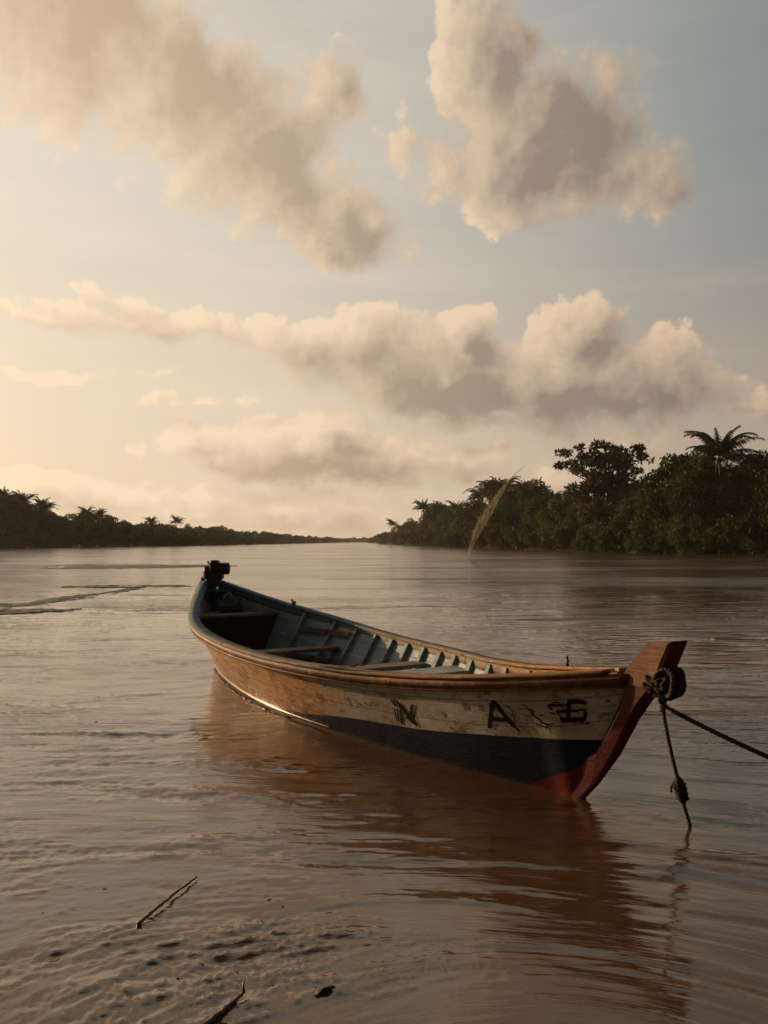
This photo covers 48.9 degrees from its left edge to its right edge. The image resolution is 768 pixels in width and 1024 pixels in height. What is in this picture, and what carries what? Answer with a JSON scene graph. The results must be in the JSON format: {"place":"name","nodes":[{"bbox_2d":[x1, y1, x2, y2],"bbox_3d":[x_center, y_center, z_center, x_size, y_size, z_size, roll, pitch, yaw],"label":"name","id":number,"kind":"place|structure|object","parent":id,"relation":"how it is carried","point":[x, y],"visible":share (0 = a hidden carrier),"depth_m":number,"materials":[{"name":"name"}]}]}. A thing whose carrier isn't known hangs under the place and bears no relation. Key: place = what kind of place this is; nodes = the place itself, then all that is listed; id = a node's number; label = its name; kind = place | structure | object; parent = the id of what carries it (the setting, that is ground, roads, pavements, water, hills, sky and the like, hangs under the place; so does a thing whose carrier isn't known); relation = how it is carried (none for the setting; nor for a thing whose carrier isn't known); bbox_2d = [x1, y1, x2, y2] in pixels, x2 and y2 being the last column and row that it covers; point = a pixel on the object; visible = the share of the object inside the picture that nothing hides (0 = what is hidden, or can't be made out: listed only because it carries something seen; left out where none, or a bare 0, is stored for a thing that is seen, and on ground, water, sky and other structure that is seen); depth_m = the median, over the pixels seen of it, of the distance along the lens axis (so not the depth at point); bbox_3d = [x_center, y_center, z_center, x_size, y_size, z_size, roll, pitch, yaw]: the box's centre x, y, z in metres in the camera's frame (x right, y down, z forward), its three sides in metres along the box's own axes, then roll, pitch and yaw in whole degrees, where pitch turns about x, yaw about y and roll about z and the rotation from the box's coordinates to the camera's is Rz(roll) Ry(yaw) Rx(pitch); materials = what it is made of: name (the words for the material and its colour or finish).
{"place":"outdoors","nodes":[
{"label":"outdoors","id":0,"kind":"place"},
{"bbox_2d":[6,542,349,547],"bbox_3d":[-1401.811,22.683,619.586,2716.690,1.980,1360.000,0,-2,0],"label":"river bank","id":1,"kind":"structure","parent":0,"point":[140,545],"depth_m":265.84,"materials":[{"name":"brown soil"}]},
{"bbox_2d":[7,531,33,547],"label":"bush","id":2,"kind":"object","parent":1,"relation":"on","point":[25,536],"visible":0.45,"depth_m":207.15,"materials":[{"name":"green plant"}]},
{"bbox_2d":[8,490,38,509],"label":"palm tree","id":3,"kind":"object","parent":1,"relation":"on","point":[23,497],"visible":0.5,"depth_m":215.24,"materials":[{"name":"green plant"}]},
{"bbox_2d":[9,497,39,546],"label":"broadleaf tree","id":4,"kind":"object","parent":1,"relation":"on","point":[28,512],"visible":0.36,"depth_m":211.93,"materials":[{"name":"green plant"}]},
{"bbox_2d":[24,534,43,547],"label":"bush","id":5,"kind":"object","parent":1,"relation":"on","point":[34,542],"visible":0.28,"depth_m":212.66,"materials":[{"name":"green plant"}]},
{"bbox_2d":[31,506,59,538],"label":"broadleaf tree","id":6,"kind":"object","parent":1,"relation":"on","point":[43,523],"visible":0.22,"depth_m":223.01,"materials":[{"name":"green plant"}]},
{"bbox_2d":[32,496,59,526],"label":"palm tree","id":7,"kind":"object","parent":1,"relation":"on","point":[41,504],"visible":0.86,"depth_m":223.48,"materials":[{"name":"green plant"}]},
{"bbox_2d":[35,509,63,536],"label":"broadleaf tree","id":8,"kind":"object","parent":1,"relation":"on","point":[51,517],"visible":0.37,"depth_m":223.25,"materials":[{"name":"green plant"}]},
{"bbox_2d":[39,530,65,546],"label":"bush","id":9,"kind":"object","parent":1,"relation":"on","point":[56,543],"visible":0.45,"depth_m":225.04,"materials":[{"name":"green plant"}]},
{"bbox_2d":[48,529,77,546],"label":"bush","id":10,"kind":"object","parent":1,"relation":"on","point":[68,541],"visible":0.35,"depth_m":228.72,"materials":[{"name":"green plant"}]},
{"bbox_2d":[65,513,91,545],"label":"broadleaf tree","id":11,"kind":"object","parent":1,"relation":"on","point":[80,519],"visible":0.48,"depth_m":241.74,"materials":[{"name":"green plant"}]},
{"bbox_2d":[75,506,99,522],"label":"palm tree","id":12,"kind":"object","parent":1,"relation":"on","point":[87,513],"visible":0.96,"depth_m":246.40,"materials":[{"name":"green plant"}]},
{"bbox_2d":[92,508,108,545],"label":"palm tree","id":13,"kind":"object","parent":1,"relation":"on","point":[99,514],"visible":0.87,"depth_m":253.05,"materials":[{"name":"green plant"}]},
{"bbox_2d":[99,514,115,533],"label":"broadleaf tree","id":14,"kind":"object","parent":1,"relation":"on","point":[110,525],"visible":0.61,"depth_m":261.06,"materials":[{"name":"green plant"}]},
{"bbox_2d":[94,532,123,546],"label":"bush","id":15,"kind":"object","parent":1,"relation":"on","point":[117,539],"visible":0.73,"depth_m":255.09,"materials":[{"name":"green plant"}]},
{"bbox_2d":[100,514,131,545],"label":"broadleaf tree","id":16,"kind":"object","parent":1,"relation":"on","point":[125,529],"visible":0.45,"depth_m":264.19,"materials":[{"name":"green plant"}]},
{"bbox_2d":[121,535,141,545],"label":"bush","id":17,"kind":"object","parent":1,"relation":"on","point":[135,540],"visible":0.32,"depth_m":272.58,"materials":[{"name":"green plant"}]},
{"bbox_2d":[139,522,167,545],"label":"bush","id":18,"kind":"object","parent":1,"relation":"on","point":[154,531],"visible":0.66,"depth_m":291.12,"materials":[{"name":"green plant"}]},
{"bbox_2d":[138,522,185,545],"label":"bush","id":19,"kind":"object","parent":1,"relation":"on","point":[172,530],"visible":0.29,"depth_m":298.18,"materials":[{"name":"green plant"}]},
{"bbox_2d":[144,523,186,545],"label":"bush","id":20,"kind":"object","parent":1,"relation":"on","point":[178,542],"visible":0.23,"depth_m":300.85,"materials":[{"name":"green plant"}]},
{"bbox_2d":[182,528,201,544],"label":"bush","id":21,"kind":"object","parent":1,"relation":"on","point":[195,537],"visible":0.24,"depth_m":328.07,"materials":[{"name":"green plant"}]},
{"bbox_2d":[197,529,216,544],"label":"bush","id":22,"kind":"object","parent":1,"relation":"on","point":[206,535],"visible":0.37,"depth_m":352.34,"materials":[{"name":"green plant"}]},
{"bbox_2d":[201,527,222,544],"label":"bush","id":23,"kind":"object","parent":1,"relation":"on","point":[215,534],"visible":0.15,"depth_m":361.08,"materials":[{"name":"green plant"}]},
{"bbox_2d":[210,527,236,544],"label":"bush","id":24,"kind":"object","parent":1,"relation":"on","point":[231,535],"visible":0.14,"depth_m":385.40,"materials":[{"name":"green plant"}]},
{"bbox_2d":[231,531,254,543],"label":"bush","id":25,"kind":"object","parent":1,"relation":"on","point":[246,536],"visible":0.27,"depth_m":430.05,"materials":[{"name":"green plant"}]},
{"bbox_2d":[259,531,280,543],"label":"bush","id":26,"kind":"object","parent":1,"relation":"on","point":[275,538],"visible":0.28,"depth_m":528.23,"materials":[{"name":"green plant"}]},
{"bbox_2d":[218,593,242,612],"bbox_3d":[-1.982,1.168,10.939,0.300,0.251,0.185,1,-2,-31],"label":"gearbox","id":27,"kind":"object","parent":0,"point":[227,605],"visible":1,"depth_m":10.89,"materials":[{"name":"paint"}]},
{"bbox_2d":[0,542,767,1023],"bbox_3d":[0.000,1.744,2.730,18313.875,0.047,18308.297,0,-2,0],"label":"water","id":28,"kind":"structure","parent":0,"point":[150,756],"depth_m":4.97,"materials":[{"name":"brown liquid"}]},
{"bbox_2d":[0,603,81,614],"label":"mud bar","id":29,"kind":"object","parent":28,"relation":"on","point":[16,611],"visible":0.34,"depth_m":19.87,"materials":[{"name":"brown soil"}]},
{"bbox_2d":[0,587,145,608],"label":"mud bar","id":30,"kind":"object","parent":28,"relation":"on","point":[56,599],"visible":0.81,"depth_m":23.79,"materials":[{"name":"brown soil"}]},
{"bbox_2d":[56,585,191,587],"bbox_3d":[-9.300,2.754,30.923,5.400,0.103,1.800,0,-2,-6],"label":"mud bar","id":31,"kind":"object","parent":28,"relation":"in","point":[111,586],"visible":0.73,"depth_m":30.48,"materials":[{"name":"brown soil"}]},
{"bbox_2d":[31,564,237,568],"bbox_3d":[-16.500,3.620,55.908,14.217,0.106,11.278,0,-2,0],"label":"mud bar","id":32,"kind":"object","parent":28,"relation":"in","point":[107,566],"visible":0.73,"depth_m":54.53,"materials":[{"name":"brown soil"}]},
{"bbox_2d":[136,876,196,928],"bbox_3d":[-0.994,1.775,3.836,0.032,0.034,0.601,0,-2,13],"label":"driftwood stick","id":33,"kind":"object","parent":28,"relation":"on","point":[148,915],"visible":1,"depth_m":3.79,"materials":[{"name":"brown wood"}]},
{"bbox_2d":[201,979,245,1023],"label":"driftwood stick","id":34,"kind":"object","parent":28,"relation":"on","point":[215,1016],"visible":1,"depth_m":2.95,"materials":[{"name":"brown wood"}]},
{"bbox_2d":[312,977,336,995],"bbox_3d":[-0.220,1.746,3.106,0.121,0.026,0.054,2,-3,-45],"label":"dead leaf","id":35,"kind":"object","parent":28,"relation":"on","point":[327,984],"visible":1,"depth_m":3.10,"materials":[{"name":"brown plant"}]},
{"bbox_2d":[188,580,687,798],"bbox_3d":[-0.355,1.562,8.164,1.966,1.485,7.952,1,-2,-31],"label":"boat","id":36,"kind":"object","parent":28,"relation":"on","point":[567,729],"visible":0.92,"depth_m":6.35,"materials":[{"name":"paint"}]},
{"bbox_2d":[201,560,229,586],"bbox_3d":[-2.288,1.470,11.874,0.380,1.602,1.073,0,-2,0],"label":"outboard motor","id":37,"kind":"object","parent":36,"relation":"attached to","point":[215,572],"visible":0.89,"depth_m":11.38,"materials":[{"name":"paint"}]},
{"bbox_2d":[641,665,686,711],"bbox_3d":[1.630,1.009,4.860,0.211,0.269,0.240,1,-2,-31],"label":"rope coil","id":38,"kind":"object","parent":36,"relation":"attached to","point":[670,684],"visible":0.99,"depth_m":4.79,"materials":[{"name":"brown fabric"}]},
{"bbox_2d":[662,711,691,826],"bbox_3d":[1.700,1.545,4.867,0.234,0.857,0.081,1,-2,-30],"label":"hanging rope","id":39,"kind":"object","parent":38,"relation":"hanging from","point":[680,788],"visible":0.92,"depth_m":4.85,"materials":[{"name":"brown fabric"}]},
{"bbox_2d":[657,697,767,758],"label":"mooring rope","id":40,"kind":"object","parent":38,"relation":"attached to","point":[713,731],"visible":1,"depth_m":4.63,"materials":[{"name":"brown fabric"}]},
{"bbox_2d":[0,0,767,538],"label":"sky","id":41,"kind":"structure","parent":0,"point":[319,268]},
{"bbox_2d":[374,542,767,555],"bbox_3d":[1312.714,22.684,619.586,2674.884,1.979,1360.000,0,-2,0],"label":"river bank","id":42,"kind":"structure","parent":0,"point":[551,548],"depth_m":150.63,"materials":[{"name":"brown soil"}]},
{"bbox_2d":[405,528,425,544],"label":"bush","id":43,"kind":"object","parent":42,"relation":"on","point":[411,535],"visible":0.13,"depth_m":323.15,"materials":[{"name":"green plant"}]},
{"bbox_2d":[411,498,431,514],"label":"palm tree","id":44,"kind":"object","parent":42,"relation":"on","point":[423,505],"visible":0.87,"depth_m":331.26,"materials":[{"name":"green plant"}]},
{"bbox_2d":[421,499,449,526],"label":"broadleaf tree","id":45,"kind":"object","parent":42,"relation":"on","point":[432,512],"visible":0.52,"depth_m":290.80,"materials":[{"name":"green plant"}]},
{"bbox_2d":[428,510,453,532],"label":"broadleaf tree","id":46,"kind":"object","parent":42,"relation":"on","point":[435,524],"visible":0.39,"depth_m":267.37,"materials":[{"name":"green plant"}]},
{"bbox_2d":[442,500,464,516],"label":"palm tree","id":47,"kind":"object","parent":42,"relation":"on","point":[454,505],"visible":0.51,"depth_m":255.80,"materials":[{"name":"green plant"}]},
{"bbox_2d":[438,522,469,546],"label":"bush","id":48,"kind":"object","parent":42,"relation":"on","point":[447,540],"visible":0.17,"depth_m":239.46,"materials":[{"name":"green plant"}]},
{"bbox_2d":[450,506,468,546],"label":"broadleaf tree","id":49,"kind":"object","parent":42,"relation":"on","point":[458,510],"visible":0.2,"depth_m":237.59,"materials":[{"name":"green plant"}]},
{"bbox_2d":[452,511,476,539],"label":"broadleaf tree","id":50,"kind":"object","parent":42,"relation":"on","point":[458,529],"visible":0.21,"depth_m":231.37,"materials":[{"name":"green plant"}]},
{"bbox_2d":[457,496,487,546],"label":"broadleaf tree","id":51,"kind":"object","parent":42,"relation":"on","point":[468,510],"visible":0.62,"depth_m":225.85,"materials":[{"name":"green plant"}]},
{"bbox_2d":[464,482,493,510],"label":"palm tree","id":52,"kind":"object","parent":42,"relation":"on","point":[477,493],"visible":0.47,"depth_m":222.73,"materials":[{"name":"green plant"}]},
{"bbox_2d":[468,510,499,545],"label":"broadleaf tree","id":53,"kind":"object","parent":42,"relation":"on","point":[473,523],"visible":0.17,"depth_m":221.28,"materials":[{"name":"green plant"}]},
{"bbox_2d":[469,526,500,547],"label":"bush","id":54,"kind":"object","parent":42,"relation":"on","point":[478,537],"visible":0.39,"depth_m":203.14,"materials":[{"name":"green plant"}]},
{"bbox_2d":[475,496,506,531],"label":"broadleaf tree","id":55,"kind":"object","parent":42,"relation":"on","point":[484,508],"visible":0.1,"depth_m":207.34,"materials":[{"name":"green plant"}]},
{"bbox_2d":[475,477,515,546],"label":"palm tree","id":56,"kind":"object","parent":42,"relation":"on","point":[486,485],"visible":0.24,"depth_m":209.22,"materials":[{"name":"green plant"}]},
{"bbox_2d":[482,527,509,547],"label":"bush","id":57,"kind":"object","parent":42,"relation":"on","point":[491,536],"visible":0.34,"depth_m":190.66,"materials":[{"name":"green plant"}]},
{"bbox_2d":[479,487,520,547],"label":"broadleaf tree","id":58,"kind":"object","parent":42,"relation":"on","point":[491,518],"visible":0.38,"depth_m":182.38,"materials":[{"name":"green plant"}]},
{"bbox_2d":[478,489,522,547],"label":"broadleaf tree","id":59,"kind":"object","parent":42,"relation":"on","point":[492,502],"visible":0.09,"depth_m":194.17,"materials":[{"name":"green plant"}]},
{"bbox_2d":[481,476,520,535],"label":"palm tree","id":60,"kind":"object","parent":42,"relation":"on","point":[500,485],"visible":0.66,"depth_m":199.66,"materials":[{"name":"green plant"}]},
{"bbox_2d":[495,527,521,548],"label":"bush","id":61,"kind":"object","parent":42,"relation":"on","point":[504,545],"visible":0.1,"depth_m":183.31,"materials":[{"name":"green plant"}]},
{"bbox_2d":[498,478,537,547],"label":"broadleaf tree","id":62,"kind":"object","parent":42,"relation":"on","point":[508,510],"visible":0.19,"depth_m":180.00,"materials":[{"name":"green plant"}]},
{"bbox_2d":[503,527,537,548],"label":"bush","id":63,"kind":"object","parent":42,"relation":"on","point":[511,535],"visible":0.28,"depth_m":173.66,"materials":[{"name":"green plant"}]},
{"bbox_2d":[504,480,539,547],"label":"palm tree","id":64,"kind":"object","parent":42,"relation":"on","point":[517,485],"visible":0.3,"depth_m":181.37,"materials":[{"name":"green plant"}]},
{"bbox_2d":[512,477,553,548],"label":"broadleaf tree","id":65,"kind":"object","parent":42,"relation":"on","point":[524,496],"visible":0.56,"depth_m":172.31,"materials":[{"name":"green plant"}]},
{"bbox_2d":[520,494,551,528],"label":"broadleaf tree","id":66,"kind":"object","parent":42,"relation":"on","point":[532,510],"visible":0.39,"depth_m":166.60,"materials":[{"name":"green plant"}]},
{"bbox_2d":[533,490,563,547],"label":"palm tree","id":67,"kind":"object","parent":42,"relation":"on","point":[545,499],"visible":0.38,"depth_m":164.06,"materials":[{"name":"green plant"}]},
{"bbox_2d":[534,495,575,535],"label":"broadleaf tree","id":68,"kind":"object","parent":42,"relation":"on","point":[546,519],"visible":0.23,"depth_m":158.72,"materials":[{"name":"green plant"}]},
{"bbox_2d":[549,526,578,549],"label":"bush","id":69,"kind":"object","parent":42,"relation":"on","point":[561,537],"visible":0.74,"depth_m":148.01,"materials":[{"name":"green plant"}]},
{"bbox_2d":[546,489,591,532],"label":"broadleaf tree","id":70,"kind":"object","parent":42,"relation":"on","point":[562,502],"visible":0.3,"depth_m":152.36,"materials":[{"name":"green plant"}]},
{"bbox_2d":[560,496,605,531],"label":"broadleaf tree","id":71,"kind":"object","parent":42,"relation":"on","point":[589,520],"visible":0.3,"depth_m":147.98,"materials":[{"name":"green plant"}]},
{"bbox_2d":[570,523,600,551],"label":"bush","id":72,"kind":"object","parent":42,"relation":"on","point":[584,530],"visible":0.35,"depth_m":134.67,"materials":[{"name":"green plant"}]},
{"bbox_2d":[574,522,607,550],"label":"bush","id":73,"kind":"object","parent":42,"relation":"on","point":[593,527],"visible":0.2,"depth_m":133.06,"materials":[{"name":"green plant"}]},
{"bbox_2d":[553,438,654,550],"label":"broadleaf tree","id":74,"kind":"object","parent":42,"relation":"on","point":[596,485],"visible":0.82,"depth_m":132.92,"materials":[{"name":"green plant"}]},
{"bbox_2d":[594,527,622,551],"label":"bush","id":75,"kind":"object","parent":42,"relation":"on","point":[597,545],"visible":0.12,"depth_m":127.20,"materials":[{"name":"green plant"}]},
{"bbox_2d":[596,514,631,551],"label":"bush","id":76,"kind":"object","parent":42,"relation":"on","point":[616,527],"visible":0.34,"depth_m":123.76,"materials":[{"name":"green plant"}]},
{"bbox_2d":[594,480,640,550],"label":"broadleaf tree","id":77,"kind":"object","parent":42,"relation":"on","point":[617,492],"visible":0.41,"depth_m":129.73,"materials":[{"name":"green plant"}]},
{"bbox_2d":[609,517,637,552],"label":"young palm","id":78,"kind":"object","parent":42,"relation":"on","point":[626,534],"visible":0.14,"depth_m":121.38,"materials":[{"name":"green plant"}]},
{"bbox_2d":[610,481,639,518],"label":"broadleaf tree","id":79,"kind":"object","parent":42,"relation":"on","point":[630,494],"visible":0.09,"depth_m":128.47,"materials":[{"name":"green plant"}]},
{"bbox_2d":[612,490,670,530],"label":"broadleaf tree","id":80,"kind":"object","parent":42,"relation":"on","point":[623,511],"visible":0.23,"depth_m":122.38,"materials":[{"name":"green plant"}]},
{"bbox_2d":[623,517,669,552],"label":"bush","id":81,"kind":"object","parent":42,"relation":"on","point":[634,541],"visible":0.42,"depth_m":117.33,"materials":[{"name":"green plant"}]},
{"bbox_2d":[626,473,671,521],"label":"broadleaf tree","id":82,"kind":"object","parent":42,"relation":"on","point":[658,516],"visible":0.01,"depth_m":122.39,"materials":[{"name":"green plant"}]},
{"bbox_2d":[631,453,686,508],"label":"broadleaf tree","id":83,"kind":"object","parent":42,"relation":"on","point":[648,487],"visible":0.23,"depth_m":118.70,"materials":[{"name":"green plant"}]},
{"bbox_2d":[650,534,673,552],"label":"bush","id":84,"kind":"object","parent":42,"relation":"on","point":[660,545],"visible":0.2,"depth_m":113.61,"materials":[{"name":"green plant"}]},
{"bbox_2d":[665,513,696,553],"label":"mangrove bush","id":85,"kind":"object","parent":42,"relation":"on","point":[674,531],"visible":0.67,"depth_m":108.06,"materials":[{"name":"green plant"}]},
{"bbox_2d":[626,451,740,518],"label":"broadleaf tree","id":86,"kind":"object","parent":42,"relation":"on","point":[651,505],"visible":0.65,"depth_m":108.01,"materials":[{"name":"green plant"}]},
{"bbox_2d":[662,450,728,522],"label":"broadleaf tree","id":87,"kind":"object","parent":42,"relation":"on","point":[693,466],"visible":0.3,"depth_m":109.38,"materials":[{"name":"green plant"}]},
{"bbox_2d":[674,526,720,553],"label":"bush","id":88,"kind":"object","parent":42,"relation":"on","point":[687,548],"visible":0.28,"depth_m":107.27,"materials":[{"name":"green plant"}]},
{"bbox_2d":[687,515,717,554],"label":"mangrove bush","id":89,"kind":"object","parent":42,"relation":"on","point":[706,522],"visible":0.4,"depth_m":105.60,"materials":[{"name":"green plant"}]},
{"bbox_2d":[696,462,740,519],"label":"broadleaf tree","id":90,"kind":"object","parent":42,"relation":"on","point":[728,509],"visible":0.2,"depth_m":105.90,"materials":[{"name":"green plant"}]},
{"bbox_2d":[694,515,743,554],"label":"bush","id":91,"kind":"object","parent":42,"relation":"on","point":[724,524],"visible":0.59,"depth_m":102.01,"materials":[{"name":"green plant"}]},
{"bbox_2d":[680,425,765,553],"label":"palm tree","id":92,"kind":"object","parent":42,"relation":"on","point":[711,448],"visible":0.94,"depth_m":104.61,"materials":[{"name":"green plant"}]},
{"bbox_2d":[707,450,767,507],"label":"broadleaf tree","id":93,"kind":"object","parent":42,"relation":"on","point":[743,472],"visible":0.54,"depth_m":104.33,"materials":[{"name":"green plant"}]},
{"bbox_2d":[711,505,763,554],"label":"young palm","id":94,"kind":"object","parent":42,"relation":"on","point":[732,530],"visible":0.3,"depth_m":100.57,"materials":[{"name":"green plant"}]},
{"bbox_2d":[724,513,765,552],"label":"bush","id":95,"kind":"object","parent":42,"relation":"on","point":[742,524],"visible":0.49,"depth_m":98.54,"materials":[{"name":"green plant"}]},
{"bbox_2d":[735,473,767,515],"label":"broadleaf tree","id":96,"kind":"object","parent":42,"relation":"on","point":[747,483],"visible":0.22,"depth_m":104.05,"materials":[{"name":"green plant"}]},
{"bbox_2d":[739,511,767,554],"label":"bush","id":97,"kind":"object","parent":42,"relation":"on","point":[757,550],"visible":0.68,"depth_m":98.01,"materials":[{"name":"green plant"}]},
{"bbox_2d":[743,482,767,516],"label":"broadleaf tree","id":98,"kind":"object","parent":42,"relation":"on","point":[762,506],"visible":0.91,"depth_m":100.53,"materials":[{"name":"green plant"}]},
{"bbox_2d":[744,452,767,484],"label":"palm tree","id":99,"kind":"object","parent":42,"relation":"on","point":[764,464],"visible":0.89,"depth_m":101.71,"materials":[{"name":"green plant"}]},
{"bbox_2d":[753,455,767,513],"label":"broadleaf tree","id":100,"kind":"object","parent":42,"relation":"on","point":[762,479],"visible":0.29,"depth_m":102.62,"materials":[{"name":"green plant"}]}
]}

